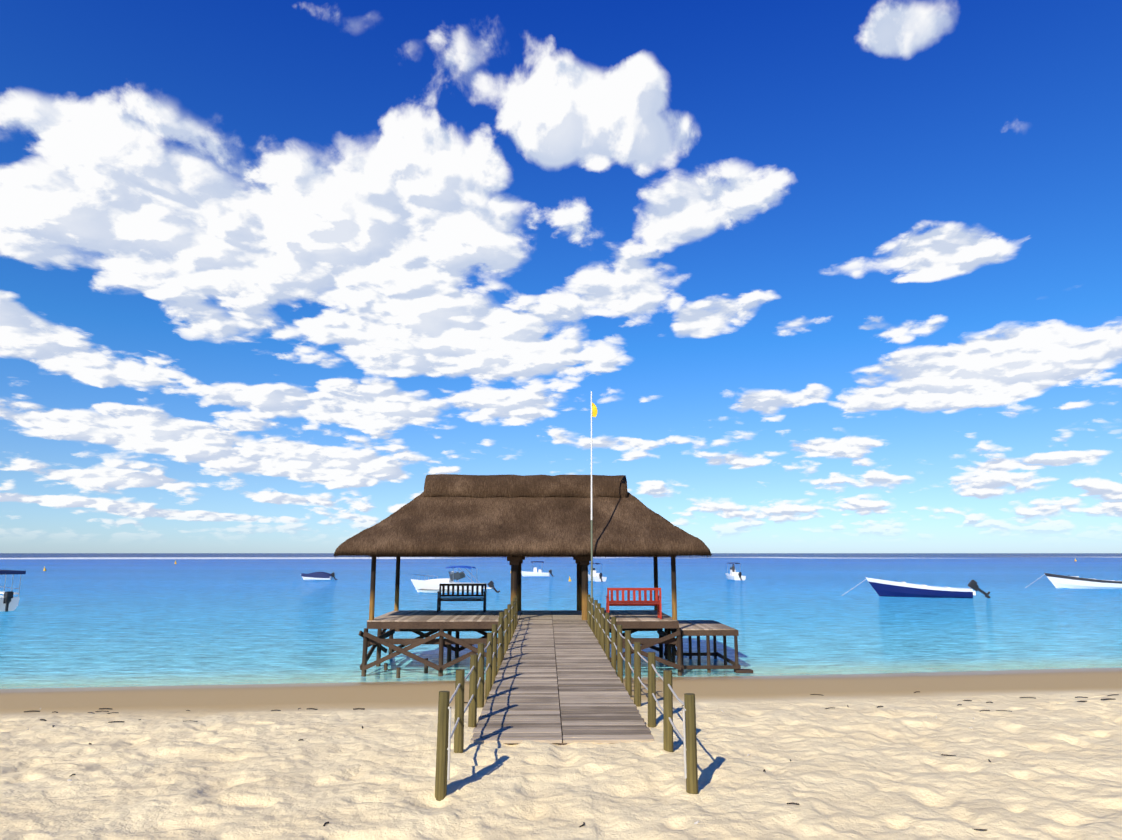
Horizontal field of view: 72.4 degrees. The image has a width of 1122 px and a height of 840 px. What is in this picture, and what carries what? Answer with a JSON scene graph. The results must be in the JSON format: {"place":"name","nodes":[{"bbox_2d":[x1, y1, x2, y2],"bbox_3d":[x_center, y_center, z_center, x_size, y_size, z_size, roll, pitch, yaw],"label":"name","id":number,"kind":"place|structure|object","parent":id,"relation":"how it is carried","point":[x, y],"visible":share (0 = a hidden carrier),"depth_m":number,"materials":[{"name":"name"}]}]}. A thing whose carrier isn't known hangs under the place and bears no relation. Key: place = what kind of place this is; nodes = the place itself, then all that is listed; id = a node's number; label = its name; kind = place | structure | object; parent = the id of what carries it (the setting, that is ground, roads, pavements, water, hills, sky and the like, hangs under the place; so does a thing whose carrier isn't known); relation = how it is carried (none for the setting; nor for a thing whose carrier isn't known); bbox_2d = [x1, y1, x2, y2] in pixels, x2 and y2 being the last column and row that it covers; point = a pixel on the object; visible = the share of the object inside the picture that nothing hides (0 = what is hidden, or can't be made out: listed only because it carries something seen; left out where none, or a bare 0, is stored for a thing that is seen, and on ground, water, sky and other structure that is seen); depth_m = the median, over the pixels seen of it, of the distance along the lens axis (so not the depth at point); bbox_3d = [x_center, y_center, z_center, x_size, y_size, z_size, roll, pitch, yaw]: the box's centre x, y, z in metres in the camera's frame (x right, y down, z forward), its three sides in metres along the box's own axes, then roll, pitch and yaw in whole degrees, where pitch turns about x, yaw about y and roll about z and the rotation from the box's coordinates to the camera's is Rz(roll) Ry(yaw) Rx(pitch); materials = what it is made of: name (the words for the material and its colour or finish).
{"place":"outdoors","nodes":[
{"label":"outdoors","id":0,"kind":"place"},
{"bbox_2d":[0,668,1121,839],"bbox_3d":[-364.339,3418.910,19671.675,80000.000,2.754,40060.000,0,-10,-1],"label":"sand ground","id":1,"kind":"structure","parent":0,"point":[238,762],"depth_m":7.17,"materials":[{"name":"beige sand"}]},
{"bbox_2d":[26,700,990,830],"bbox_3d":[-0.249,3.312,7.343,17.092,0.182,6.568,0,-10,-1],"label":"beach debris","id":2,"kind":"object","parent":1,"relation":"on","point":[583,824],"visible":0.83,"depth_m":6.94,"materials":[{"name":"brown"}]},
{"bbox_2d":[470,620,653,744],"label":"walkway deck","id":3,"kind":"structure","parent":1,"relation":"on","point":[555,681],"depth_m":10.50,"materials":[{"name":"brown wood"}]},
{"bbox_2d":[435,594,697,800],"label":"railing posts","id":4,"kind":"object","parent":1,"relation":"on","point":[477,672],"visible":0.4,"depth_m":8.92,"materials":[{"name":"brown wood"}]},
{"bbox_2d":[447,600,686,779],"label":"walkway ropes","id":5,"kind":"object","parent":4,"relation":"attached to","point":[450,735],"visible":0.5,"depth_m":7.41,"materials":[{"name":"grey fabric"}]},
{"bbox_2d":[24,691,1118,722],"bbox_3d":[0.066,3.769,9.832,31.883,0.184,2.959,1,-10,-6],"label":"wrack line","id":6,"kind":"object","parent":1,"relation":"on","point":[467,702],"visible":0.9,"depth_m":10.05,"materials":[{"name":"brown plant"}]},
{"bbox_2d":[0,553,1121,688],"bbox_3d":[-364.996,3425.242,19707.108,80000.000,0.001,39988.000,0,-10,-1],"label":"sea water","id":7,"kind":"structure","parent":0,"point":[77,620],"depth_m":46.25,"materials":[{"name":"blue liquid"}]},
{"bbox_2d":[0,570,25,611],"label":"boat","id":8,"kind":"object","parent":7,"relation":"on","point":[9,601],"visible":0.79,"depth_m":46.72,"materials":[{"name":"white plastic"}]},
{"bbox_2d":[301,572,337,579],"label":"covered boat","id":9,"kind":"object","parent":7,"relation":"on","point":[319,576],"visible":0.83,"depth_m":100.27,"materials":[{"name":"white"}]},
{"bbox_2d":[411,566,499,592],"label":"cruiser boat","id":10,"kind":"object","parent":7,"relation":"on","point":[430,585],"visible":0.79,"depth_m":68.27,"materials":[{"name":"white plastic"}]},
{"bbox_2d":[358,628,685,677],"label":"pavilion piles","id":11,"kind":"object","parent":7,"relation":"in","point":[446,640],"visible":0.29,"depth_m":22.15,"materials":[{"name":"brown wood"}]},
{"bbox_2d":[367,610,678,628],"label":"pavilion deck","id":12,"kind":"structure","parent":11,"relation":"on","point":[450,619],"depth_m":22.83,"materials":[{"name":"brown wood"}]},
{"bbox_2d":[437,584,486,611],"bbox_3d":[-3.309,5.938,25.641,1.590,0.902,0.540,0,-10,-1],"label":"dark bench","id":13,"kind":"object","parent":12,"relation":"on","point":[462,597],"visible":1,"depth_m":25.85,"materials":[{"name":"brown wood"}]},
{"bbox_2d":[369,555,676,619],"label":"support posts","id":14,"kind":"object","parent":12,"relation":"on","point":[516,562],"visible":0.69,"depth_m":22.55,"materials":[{"name":"brown wood"}]},
{"bbox_2d":[333,491,710,555],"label":"thatch roof","id":15,"kind":"structure","parent":14,"relation":"on","point":[422,525],"depth_m":22.80,"materials":[{"name":"brown wicker"}]},
{"bbox_2d":[334,552,711,558],"bbox_3d":[-1.123,4.328,24.490,10.895,0.219,5.155,0,-10,-1],"label":"roof eave fringe","id":16,"kind":"object","parent":15,"relation":"attached to","point":[359,556],"visible":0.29,"depth_m":22.02,"materials":[{"name":"brown fabric"}]},
{"bbox_2d":[424,474,626,497],"bbox_3d":[-1.123,2.157,24.866,6.440,0.796,1.160,0,-10,-1],"label":"roof ridge cap","id":17,"kind":"object","parent":15,"relation":"on","point":[449,485],"visible":0.83,"depth_m":24.35,"materials":[{"name":"brown wicker"}]},
{"bbox_2d":[588,391,596,611],"bbox_3d":[0.920,3.306,21.923,0.306,8.424,0.080,0,-10,-1],"label":"flagpole","id":18,"kind":"object","parent":12,"relation":"on","point":[593,410],"visible":0.67,"depth_m":22.03,"materials":[{"name":"white metal"}]},
{"bbox_2d":[606,588,661,618],"bbox_3d":[2.163,5.459,22.882,1.610,0.902,0.540,0,-10,-1],"label":"red bench","id":19,"kind":"object","parent":12,"relation":"on","point":[645,602],"visible":0.94,"depth_m":22.69,"materials":[{"name":"paint"}]},
{"bbox_2d":[521,561,552,576],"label":"boat","id":20,"kind":"object","parent":7,"relation":"in","point":[535,573],"visible":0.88,"depth_m":115.69,"materials":[{"name":"white plastic"}]},
{"bbox_2d":[588,563,606,581],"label":"boat","id":21,"kind":"object","parent":7,"relation":"on","point":[597,577],"visible":0.65,"depth_m":95.43,"materials":[{"name":"white plastic"}]},
{"bbox_2d":[664,620,752,672],"bbox_3d":[4.521,7.762,24.008,2.170,2.650,3.180,0,-10,-1],"label":"landing stage","id":22,"kind":"object","parent":7,"relation":"in","point":[706,628],"visible":0.52,"depth_m":22.90,"materials":[{"name":"brown wood"}]},
{"bbox_2d":[725,562,745,579],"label":"boat","id":23,"kind":"object","parent":7,"relation":"on","point":[733,575],"visible":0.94,"depth_m":100.84,"materials":[{"name":"white plastic"}]},
{"bbox_2d":[843,577,989,597],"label":"boat","id":24,"kind":"object","parent":7,"relation":"on","point":[886,588],"visible":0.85,"depth_m":60.88,"materials":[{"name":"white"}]},
{"bbox_2d":[1027,573,1121,588],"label":"boat","id":25,"kind":"object","parent":7,"relation":"on","point":[1063,581],"visible":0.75,"depth_m":76.12,"materials":[{"name":"white"}]},
{"bbox_2d":[0,0,1121,552],"label":"sky","id":26,"kind":"structure","parent":0,"point":[819,276],"materials":[{"name":"blue"}]}
]}

